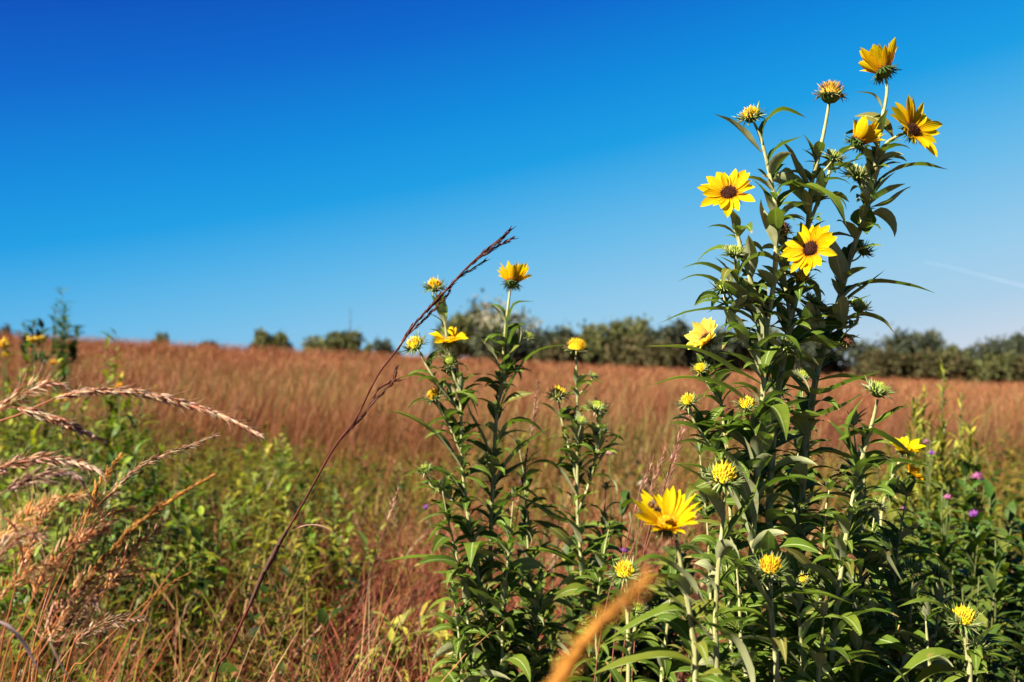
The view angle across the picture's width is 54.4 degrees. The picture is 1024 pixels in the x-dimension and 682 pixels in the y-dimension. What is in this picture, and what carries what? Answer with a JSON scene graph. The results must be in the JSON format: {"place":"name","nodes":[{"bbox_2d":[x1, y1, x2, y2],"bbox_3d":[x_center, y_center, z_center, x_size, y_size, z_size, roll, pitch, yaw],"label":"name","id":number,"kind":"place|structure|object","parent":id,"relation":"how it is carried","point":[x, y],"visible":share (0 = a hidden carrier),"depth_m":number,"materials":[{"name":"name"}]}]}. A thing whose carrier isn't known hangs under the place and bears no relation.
{"place":"outdoors","nodes":[
{"label":"outdoors","id":0,"kind":"place"},
{"bbox_2d":[0,330,1023,524],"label":"prairie grass","id":1,"kind":"structure","parent":0,"point":[400,422],"depth_m":9.72,"materials":[{"name":"brown plant"}]},
{"bbox_2d":[0,348,1023,681],"bbox_3d":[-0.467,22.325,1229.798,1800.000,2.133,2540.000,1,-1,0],"label":"ground","id":2,"kind":"structure","parent":0,"point":[214,630],"depth_m":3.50,"materials":[{"name":"brown plant"}]},
{"bbox_2d":[0,337,31,530],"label":"yellow wildflower","id":3,"kind":"object","parent":2,"relation":"on","point":[4,344],"visible":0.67,"depth_m":4.57,"materials":[{"name":"green plant"}]},
{"bbox_2d":[0,334,53,520],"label":"yellow wildflower","id":4,"kind":"object","parent":2,"relation":"on","point":[28,343],"visible":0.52,"depth_m":4.67,"materials":[{"name":"green plant"}]},
{"bbox_2d":[0,516,59,681],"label":"grass stalk","id":5,"kind":"object","parent":2,"relation":"on","point":[28,533],"depth_m":0.93,"materials":[{"name":"brown plant"}]},
{"bbox_2d":[0,488,67,662],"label":"grass stalk","id":6,"kind":"object","parent":2,"relation":"on","point":[26,549],"depth_m":1.02,"materials":[{"name":"brown plant"}]},
{"bbox_2d":[0,537,74,599],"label":"grass stalk","id":7,"kind":"object","parent":2,"relation":"on","point":[57,565],"depth_m":0.96,"materials":[{"name":"brown plant"}]},
{"bbox_2d":[0,364,75,410],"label":"grass stalk","id":8,"kind":"object","parent":2,"relation":"on","point":[46,385],"depth_m":1.00,"materials":[{"name":"beige plant"}]},
{"bbox_2d":[1,388,90,619],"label":"yellow wildflower","id":9,"kind":"object","parent":2,"relation":"on","point":[35,448],"visible":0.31,"depth_m":3.37,"materials":[{"name":"green plant"}]},
{"bbox_2d":[0,358,92,570],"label":"yellow wildflower","id":10,"kind":"object","parent":2,"relation":"on","point":[32,427],"visible":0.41,"depth_m":4.22,"materials":[{"name":"green plant"}]},
{"bbox_2d":[9,315,84,444],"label":"dark weed","id":11,"kind":"object","parent":2,"relation":"on","point":[72,355],"visible":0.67,"depth_m":7.67,"materials":[{"name":"green plant"}]},
{"bbox_2d":[0,474,100,548],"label":"grass stalk","id":12,"kind":"object","parent":2,"relation":"on","point":[29,509],"depth_m":0.95,"materials":[{"name":"beige plant"}]},
{"bbox_2d":[0,433,108,483],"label":"grass stalk","id":13,"kind":"object","parent":2,"relation":"on","point":[39,460],"depth_m":1.02,"materials":[{"name":"beige plant"}]},
{"bbox_2d":[2,405,108,444],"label":"grass stalk","id":14,"kind":"object","parent":2,"relation":"on","point":[59,420],"depth_m":1.03,"materials":[{"name":"beige plant"}]},
{"bbox_2d":[0,458,118,555],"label":"grass stalk","id":15,"kind":"object","parent":2,"relation":"on","point":[24,481],"depth_m":0.98,"materials":[{"name":"beige plant"}]},
{"bbox_2d":[40,287,79,453],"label":"dark weed","id":16,"kind":"object","parent":2,"relation":"on","point":[64,371],"visible":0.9,"depth_m":7.48,"materials":[{"name":"green plant"}]},
{"bbox_2d":[0,517,122,681],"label":"grass stalk","id":17,"kind":"object","parent":2,"relation":"on","point":[93,535],"depth_m":0.98,"materials":[{"name":"brown plant"}]},
{"bbox_2d":[0,450,132,681],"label":"weed bush","id":18,"kind":"object","parent":2,"relation":"on","point":[96,553],"visible":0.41,"depth_m":2.78,"materials":[{"name":"green plant"}]},
{"bbox_2d":[21,575,111,681],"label":"grass stalk","id":19,"kind":"object","parent":2,"relation":"on","point":[48,622],"depth_m":0.97,"materials":[{"name":"brown plant"}]},
{"bbox_2d":[13,477,125,681],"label":"grass stalk","id":20,"kind":"object","parent":2,"relation":"on","point":[92,509],"depth_m":1.00,"materials":[{"name":"brown plant"}]},
{"bbox_2d":[31,554,133,681],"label":"grass stalk","id":21,"kind":"object","parent":2,"relation":"on","point":[115,571],"depth_m":1.00,"materials":[{"name":"brown plant"}]},
{"bbox_2d":[27,498,145,681],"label":"grass stalk","id":22,"kind":"object","parent":2,"relation":"on","point":[92,529],"depth_m":1.06,"materials":[{"name":"brown plant"}]},
{"bbox_2d":[46,600,154,681],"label":"grass stalk","id":23,"kind":"object","parent":2,"relation":"on","point":[115,622],"depth_m":1.15,"materials":[{"name":"beige plant"}]},
{"bbox_2d":[85,328,147,533],"bbox_3d":[-1.714,0.470,4.293,0.292,1.052,0.241,1,-1,0],"label":"goldenrod","id":24,"kind":"object","parent":2,"relation":"on","point":[111,417],"visible":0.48,"depth_m":4.28,"materials":[{"name":"green plant"}]},
{"bbox_2d":[11,472,225,681],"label":"grass stalk","id":25,"kind":"object","parent":2,"relation":"on","point":[157,508],"depth_m":1.00,"materials":[{"name":"brown plant"}]},
{"bbox_2d":[63,515,179,681],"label":"grass stalk","id":26,"kind":"object","parent":2,"relation":"on","point":[146,536],"depth_m":1.08,"materials":[{"name":"brown plant"}]},
{"bbox_2d":[35,430,221,633],"bbox_3d":[-0.504,0.534,1.244,0.266,0.861,0.040,1,-1,0],"label":"grass stalk","id":27,"kind":"object","parent":2,"relation":"on","point":[150,461],"depth_m":1.25,"materials":[{"name":"beige plant"}]},
{"bbox_2d":[84,380,175,614],"bbox_3d":[-1.399,0.567,3.605,0.316,0.853,0.300,1,-1,28],"label":"yellow wildflower","id":28,"kind":"object","parent":2,"relation":"on","point":[128,496],"visible":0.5,"depth_m":3.62,"materials":[{"name":"green plant"}]},
{"bbox_2d":[59,412,205,635],"bbox_3d":[-1.256,0.609,3.285,0.452,0.749,0.356,2,-1,-28],"label":"weed bush","id":29,"kind":"object","parent":2,"relation":"on","point":[111,457],"visible":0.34,"depth_m":3.26,"materials":[{"name":"green plant"}]},
{"bbox_2d":[0,379,267,446],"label":"grass stalk","id":30,"kind":"object","parent":2,"relation":"on","point":[166,398],"depth_m":1.05,"materials":[{"name":"beige plant"}]},
{"bbox_2d":[79,488,254,664],"bbox_3d":[-1.018,0.712,2.974,0.459,0.526,0.377,1,-1,27],"label":"weed bush","id":31,"kind":"object","parent":2,"relation":"on","point":[226,507],"visible":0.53,"depth_m":2.98,"materials":[{"name":"green plant"}]},
{"bbox_2d":[0,550,505,681],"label":"dead grass","id":32,"kind":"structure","parent":2,"relation":"on","point":[210,658],"depth_m":1.86,"materials":[{"name":"brown plant"}]},
{"bbox_2d":[233,433,337,568],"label":"weed bush","id":33,"kind":"object","parent":2,"relation":"on","point":[285,487],"visible":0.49,"depth_m":4.38,"materials":[{"name":"green plant"}]},
{"bbox_2d":[269,486,384,632],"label":"weed bush","id":34,"kind":"object","parent":2,"relation":"on","point":[308,532],"visible":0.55,"depth_m":3.34,"materials":[{"name":"green plant"}]},
{"bbox_2d":[297,327,366,355],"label":"tree","id":35,"kind":"object","parent":2,"relation":"on","point":[345,340],"visible":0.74,"depth_m":103.96,"materials":[{"name":"green plant"}]},
{"bbox_2d":[213,226,517,681],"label":"grass stalk","id":36,"kind":"object","parent":2,"relation":"on","point":[485,252],"depth_m":1.42,"materials":[{"name":"brown plant"}]},
{"bbox_2d":[346,600,512,681],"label":"weed bush","id":37,"kind":"object","parent":2,"relation":"on","point":[442,608],"visible":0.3,"depth_m":2.48,"materials":[{"name":"green plant"}]},
{"bbox_2d":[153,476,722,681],"bbox_3d":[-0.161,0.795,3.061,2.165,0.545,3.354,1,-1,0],"label":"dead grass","id":38,"kind":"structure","parent":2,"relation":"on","point":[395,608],"depth_m":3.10,"materials":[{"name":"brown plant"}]},
{"bbox_2d":[429,306,475,361],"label":"tree","id":39,"kind":"object","parent":2,"relation":"on","point":[460,322],"visible":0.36,"depth_m":95.25,"materials":[{"name":"green plant"}]},
{"bbox_2d":[426,568,510,681],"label":"sunflower","id":40,"kind":"object","parent":2,"relation":"on","point":[461,649],"visible":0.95,"depth_m":1.74,"materials":[{"name":"green plant"}]},
{"bbox_2d":[425,473,530,681],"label":"sunflower","id":41,"kind":"object","parent":2,"relation":"on","point":[440,539],"visible":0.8,"depth_m":1.78,"materials":[{"name":"green plant"}]},
{"bbox_2d":[385,274,571,680],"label":"sunflower","id":42,"kind":"object","parent":2,"relation":"on","point":[450,337],"visible":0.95,"depth_m":1.80,"materials":[{"name":"green plant"}]},
{"bbox_2d":[466,288,517,357],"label":"tree","id":43,"kind":"object","parent":2,"relation":"on","point":[486,322],"visible":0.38,"depth_m":98.49,"materials":[{"name":"green plant"}]},
{"bbox_2d":[457,485,531,681],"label":"sunflower","id":44,"kind":"object","parent":2,"relation":"on","point":[502,633],"visible":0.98,"depth_m":1.76,"materials":[{"name":"green plant"}]},
{"bbox_2d":[423,481,568,671],"bbox_3d":[-0.029,0.671,2.491,0.398,0.678,0.168,1,-1,0],"label":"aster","id":45,"kind":"object","parent":2,"relation":"on","point":[525,584],"visible":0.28,"depth_m":2.49,"materials":[{"name":"green plant"}]},
{"bbox_2d":[432,261,561,680],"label":"sunflower","id":46,"kind":"object","parent":2,"relation":"on","point":[513,276],"visible":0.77,"depth_m":1.84,"materials":[{"name":"green plant"}]},
{"bbox_2d":[465,324,535,364],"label":"tree","id":47,"kind":"object","parent":2,"relation":"on","point":[521,351],"visible":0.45,"depth_m":91.02,"materials":[{"name":"green plant"}]},
{"bbox_2d":[0,509,1015,681],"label":"grass","id":48,"kind":"structure","parent":2,"relation":"on","point":[240,658],"depth_m":2.97,"materials":[{"name":"green plant"}]},
{"bbox_2d":[0,385,1023,681],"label":"undergrowth","id":49,"kind":"object","parent":2,"relation":"on","point":[320,611],"visible":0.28,"depth_m":4.45,"materials":[{"name":"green plant"}]},
{"bbox_2d":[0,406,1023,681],"bbox_3d":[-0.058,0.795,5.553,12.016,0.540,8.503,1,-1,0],"label":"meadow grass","id":50,"kind":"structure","parent":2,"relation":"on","point":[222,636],"depth_m":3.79,"materials":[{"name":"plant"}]},
{"bbox_2d":[506,567,572,681],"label":"sunflower","id":51,"kind":"object","parent":2,"relation":"on","point":[533,602],"visible":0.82,"depth_m":1.80,"materials":[{"name":"green plant"}]},
{"bbox_2d":[493,434,589,681],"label":"sunflower","id":52,"kind":"object","parent":2,"relation":"on","point":[547,602],"visible":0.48,"depth_m":1.95,"materials":[{"name":"green plant"}]},
{"bbox_2d":[532,336,587,367],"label":"tree","id":53,"kind":"object","parent":2,"relation":"on","point":[558,354],"visible":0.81,"depth_m":85.00,"materials":[{"name":"green plant"}]},
{"bbox_2d":[511,338,633,681],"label":"sunflower","id":54,"kind":"object","parent":2,"relation":"on","point":[573,468],"visible":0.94,"depth_m":1.86,"materials":[{"name":"green plant"}]},
{"bbox_2d":[549,479,632,681],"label":"sunflower","id":55,"kind":"object","parent":2,"relation":"on","point":[604,532],"visible":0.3,"depth_m":2.00,"materials":[{"name":"green plant"}]},
{"bbox_2d":[570,319,611,367],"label":"tree","id":56,"kind":"object","parent":2,"relation":"on","point":[598,339],"visible":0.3,"depth_m":94.78,"materials":[{"name":"green plant"}]},
{"bbox_2d":[553,516,636,681],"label":"sunflower","id":57,"kind":"object","parent":2,"relation":"on","point":[576,588],"visible":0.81,"depth_m":1.76,"materials":[{"name":"green plant"}]},
{"bbox_2d":[545,561,664,681],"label":"grass stalk","id":58,"kind":"object","parent":2,"relation":"on","point":[568,663],"depth_m":0.46,"materials":[{"name":"orange plant"}]},
{"bbox_2d":[524,451,704,681],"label":"aster","id":59,"kind":"object","parent":2,"relation":"on","point":[655,598],"visible":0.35,"depth_m":2.18,"materials":[{"name":"green plant"}]},
{"bbox_2d":[602,332,658,370],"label":"tree","id":60,"kind":"object","parent":2,"relation":"on","point":[617,353],"visible":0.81,"depth_m":85.25,"materials":[{"name":"green plant"}]},
{"bbox_2d":[605,556,685,681],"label":"sunflower","id":61,"kind":"object","parent":2,"relation":"on","point":[624,573],"visible":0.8,"depth_m":1.12,"materials":[{"name":"green plant"}]},
{"bbox_2d":[639,337,685,372],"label":"tree","id":62,"kind":"object","parent":2,"relation":"on","point":[669,357],"visible":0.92,"depth_m":83.27,"materials":[{"name":"green plant"}]},
{"bbox_2d":[637,564,688,681],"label":"sunflower","id":63,"kind":"object","parent":2,"relation":"on","point":[668,668],"visible":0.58,"depth_m":1.22,"materials":[{"name":"green plant"}]},
{"bbox_2d":[591,486,754,681],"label":"sunflower","id":64,"kind":"object","parent":2,"relation":"on","point":[674,514],"visible":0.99,"depth_m":1.04,"materials":[{"name":"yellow plant"}]},
{"bbox_2d":[665,315,706,371],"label":"tree","id":65,"kind":"object","parent":2,"relation":"on","point":[691,357],"visible":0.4,"depth_m":93.47,"materials":[{"name":"green plant"}]},
{"bbox_2d":[662,436,756,679],"bbox_3d":[0.319,0.568,1.552,0.202,0.846,0.152,0,-1,43],"label":"sunflower","id":66,"kind":"object","parent":2,"relation":"on","point":[701,497],"visible":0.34,"depth_m":1.56,"materials":[{"name":"green plant"}]},
{"bbox_2d":[684,325,746,374],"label":"tree","id":67,"kind":"object","parent":2,"relation":"on","point":[731,345],"visible":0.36,"depth_m":94.09,"materials":[{"name":"green plant"}]},
{"bbox_2d":[669,457,775,681],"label":"sunflower","id":68,"kind":"object","parent":2,"relation":"on","point":[723,475],"visible":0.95,"depth_m":1.16,"materials":[{"name":"green plant"}]},
{"bbox_2d":[684,317,781,680],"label":"sunflower","id":69,"kind":"object","parent":2,"relation":"on","point":[702,334],"visible":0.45,"depth_m":1.45,"materials":[{"name":"green plant"}]},
{"bbox_2d":[685,519,785,681],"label":"sunflower","id":70,"kind":"object","parent":2,"relation":"on","point":[756,597],"visible":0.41,"depth_m":1.30,"materials":[{"name":"green plant"}]},
{"bbox_2d":[647,102,825,681],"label":"sunflower","id":71,"kind":"object","parent":2,"relation":"on","point":[724,190],"visible":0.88,"depth_m":1.32,"materials":[{"name":"green plant"}]},
{"bbox_2d":[698,555,795,681],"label":"sunflower","id":72,"kind":"object","parent":2,"relation":"on","point":[743,599],"visible":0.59,"depth_m":1.24,"materials":[{"name":"green plant"}]},
{"bbox_2d":[705,368,848,676],"bbox_3d":[0.409,0.515,1.499,0.231,0.953,0.185,1,-1,0],"label":"sunflower","id":73,"kind":"object","parent":2,"relation":"on","point":[796,444],"visible":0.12,"depth_m":1.49,"materials":[{"name":"green plant"}]},
{"bbox_2d":[685,79,884,681],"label":"sunflower","id":74,"kind":"object","parent":2,"relation":"on","point":[805,245],"visible":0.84,"depth_m":1.35,"materials":[{"name":"green plant"}]},
{"bbox_2d":[734,549,851,681],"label":"sunflower","id":75,"kind":"object","parent":2,"relation":"on","point":[770,567],"visible":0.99,"depth_m":1.12,"materials":[{"name":"green plant"}]},
{"bbox_2d":[739,553,856,681],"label":"sunflower","id":76,"kind":"object","parent":2,"relation":"on","point":[807,629],"visible":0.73,"depth_m":1.22,"materials":[{"name":"green plant"}]},
{"bbox_2d":[763,472,867,679],"bbox_3d":[0.398,0.580,1.332,0.219,0.816,0.192,1,-1,0],"label":"sunflower","id":77,"kind":"object","parent":2,"relation":"on","point":[824,533],"visible":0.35,"depth_m":1.34,"materials":[{"name":"green plant"}]},
{"bbox_2d":[781,336,853,377],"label":"tree","id":78,"kind":"object","parent":2,"relation":"on","point":[834,365],"visible":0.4,"depth_m":93.87,"materials":[{"name":"green plant"}]},
{"bbox_2d":[782,597,882,681],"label":"sunflower","id":79,"kind":"object","parent":2,"relation":"on","point":[813,671],"visible":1,"depth_m":1.14,"materials":[{"name":"green plant"}]},
{"bbox_2d":[775,546,913,681],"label":"sunflower","id":80,"kind":"object","parent":2,"relation":"on","point":[855,672],"visible":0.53,"depth_m":1.29,"materials":[{"name":"green plant"}]},
{"bbox_2d":[765,376,930,681],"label":"sunflower","id":81,"kind":"object","parent":2,"relation":"on","point":[842,565],"visible":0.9,"depth_m":1.25,"materials":[{"name":"green plant"}]},
{"bbox_2d":[759,37,944,625],"bbox_3d":[0.443,0.282,1.405,0.241,1.416,0.213,2,-1,-36],"label":"sunflower","id":82,"kind":"object","parent":2,"relation":"on","point":[918,124],"visible":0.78,"depth_m":1.40,"materials":[{"name":"green plant"}]},
{"bbox_2d":[810,407,904,681],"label":"sunflower","id":83,"kind":"object","parent":2,"relation":"on","point":[871,568],"visible":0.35,"depth_m":1.41,"materials":[{"name":"green plant"}]},
{"bbox_2d":[839,497,906,672],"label":"sunflower","id":84,"kind":"object","parent":2,"relation":"on","point":[872,521],"visible":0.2,"depth_m":1.55,"materials":[{"name":"green plant"}]},
{"bbox_2d":[848,346,914,381],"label":"tree","id":85,"kind":"object","parent":2,"relation":"on","point":[877,360],"visible":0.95,"depth_m":79.22,"materials":[{"name":"green plant"}]},
{"bbox_2d":[842,556,938,681],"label":"sunflower","id":86,"kind":"object","parent":2,"relation":"on","point":[913,567],"visible":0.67,"depth_m":1.42,"materials":[{"name":"green plant"}]},
{"bbox_2d":[849,436,932,666],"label":"sunflower","id":87,"kind":"object","parent":2,"relation":"on","point":[911,447],"visible":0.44,"depth_m":1.75,"materials":[{"name":"green plant"}]},
{"bbox_2d":[875,322,920,379],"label":"tree","id":88,"kind":"object","parent":2,"relation":"on","point":[902,342],"visible":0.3,"depth_m":95.04,"materials":[{"name":"green plant"}]},
{"bbox_2d":[869,397,937,594],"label":"spire weed","id":89,"kind":"object","parent":2,"relation":"on","point":[912,503],"visible":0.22,"depth_m":3.00,"materials":[{"name":"green plant"}]},
{"bbox_2d":[865,479,964,681],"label":"sunflower","id":90,"kind":"object","parent":2,"relation":"on","point":[891,577],"visible":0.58,"depth_m":1.48,"materials":[{"name":"green plant"}]},
{"bbox_2d":[884,347,949,384],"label":"tree","id":91,"kind":"object","parent":2,"relation":"on","point":[924,364],"visible":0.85,"depth_m":78.94,"materials":[{"name":"green plant"}]},
{"bbox_2d":[883,438,962,591],"bbox_3d":[1.110,0.650,2.704,0.226,0.779,0.193,1,-1,22],"label":"aster","id":92,"kind":"object","parent":2,"relation":"on","point":[930,453],"visible":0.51,"depth_m":2.69,"materials":[{"name":"green plant"}]},
{"bbox_2d":[908,327,946,379],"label":"tree","id":93,"kind":"object","parent":2,"relation":"on","point":[930,339],"visible":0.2,"depth_m":93.83,"materials":[{"name":"green plant"}]},
{"bbox_2d":[893,385,964,556],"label":"spire weed","id":94,"kind":"object","parent":2,"relation":"on","point":[936,446],"visible":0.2,"depth_m":3.25,"materials":[{"name":"green plant"}]},
{"bbox_2d":[914,563,962,681],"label":"sunflower","id":95,"kind":"object","parent":2,"relation":"on","point":[936,631],"visible":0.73,"depth_m":1.50,"materials":[{"name":"green plant"}]},
{"bbox_2d":[891,598,993,681],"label":"sunflower","id":96,"kind":"object","parent":2,"relation":"on","point":[925,611],"visible":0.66,"depth_m":1.28,"materials":[{"name":"green plant"}]},
{"bbox_2d":[903,351,982,591],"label":"spire weed","id":97,"kind":"object","parent":2,"relation":"on","point":[918,426],"visible":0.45,"depth_m":3.19,"materials":[{"name":"green plant"}]},
{"bbox_2d":[865,481,1023,681],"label":"aster","id":98,"kind":"object","parent":2,"relation":"on","point":[894,517],"visible":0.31,"depth_m":2.26,"materials":[{"name":"green plant"}]},
{"bbox_2d":[918,384,991,573],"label":"spire weed","id":99,"kind":"object","parent":2,"relation":"on","point":[961,450],"visible":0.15,"depth_m":3.29,"materials":[{"name":"green plant"}]},
{"bbox_2d":[930,350,981,384],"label":"tree","id":100,"kind":"object","parent":2,"relation":"on","point":[959,366],"visible":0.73,"depth_m":77.93,"materials":[{"name":"green plant"}]},
{"bbox_2d":[894,598,1023,681],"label":"sunflower","id":101,"kind":"object","parent":2,"relation":"on","point":[976,640],"visible":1,"depth_m":1.18,"materials":[{"name":"green plant"}]},
{"bbox_2d":[908,478,1023,673],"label":"aster","id":102,"kind":"object","parent":2,"relation":"on","point":[973,526],"visible":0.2,"depth_m":2.38,"materials":[{"name":"green plant"}]},
{"bbox_2d":[910,540,1023,681],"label":"weed bush","id":103,"kind":"object","parent":2,"relation":"on","point":[998,560],"visible":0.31,"depth_m":2.10,"materials":[{"name":"green plant"}]},
{"bbox_2d":[914,556,1023,681],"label":"sunflower","id":104,"kind":"object","parent":2,"relation":"on","point":[989,576],"visible":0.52,"depth_m":1.91,"materials":[{"name":"green plant"}]},
{"bbox_2d":[921,460,1023,636],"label":"aster","id":105,"kind":"object","parent":2,"relation":"on","point":[969,492],"visible":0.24,"depth_m":2.53,"materials":[{"name":"green plant"}]},
{"bbox_2d":[962,349,1019,385],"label":"tree","id":106,"kind":"object","parent":2,"relation":"on","point":[997,366],"visible":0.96,"depth_m":76.99,"materials":[{"name":"green plant"}]},
{"bbox_2d":[0,0,1023,364],"label":"sky","id":107,"kind":"structure","parent":0,"point":[189,170],"materials":[{"name":"blue"}]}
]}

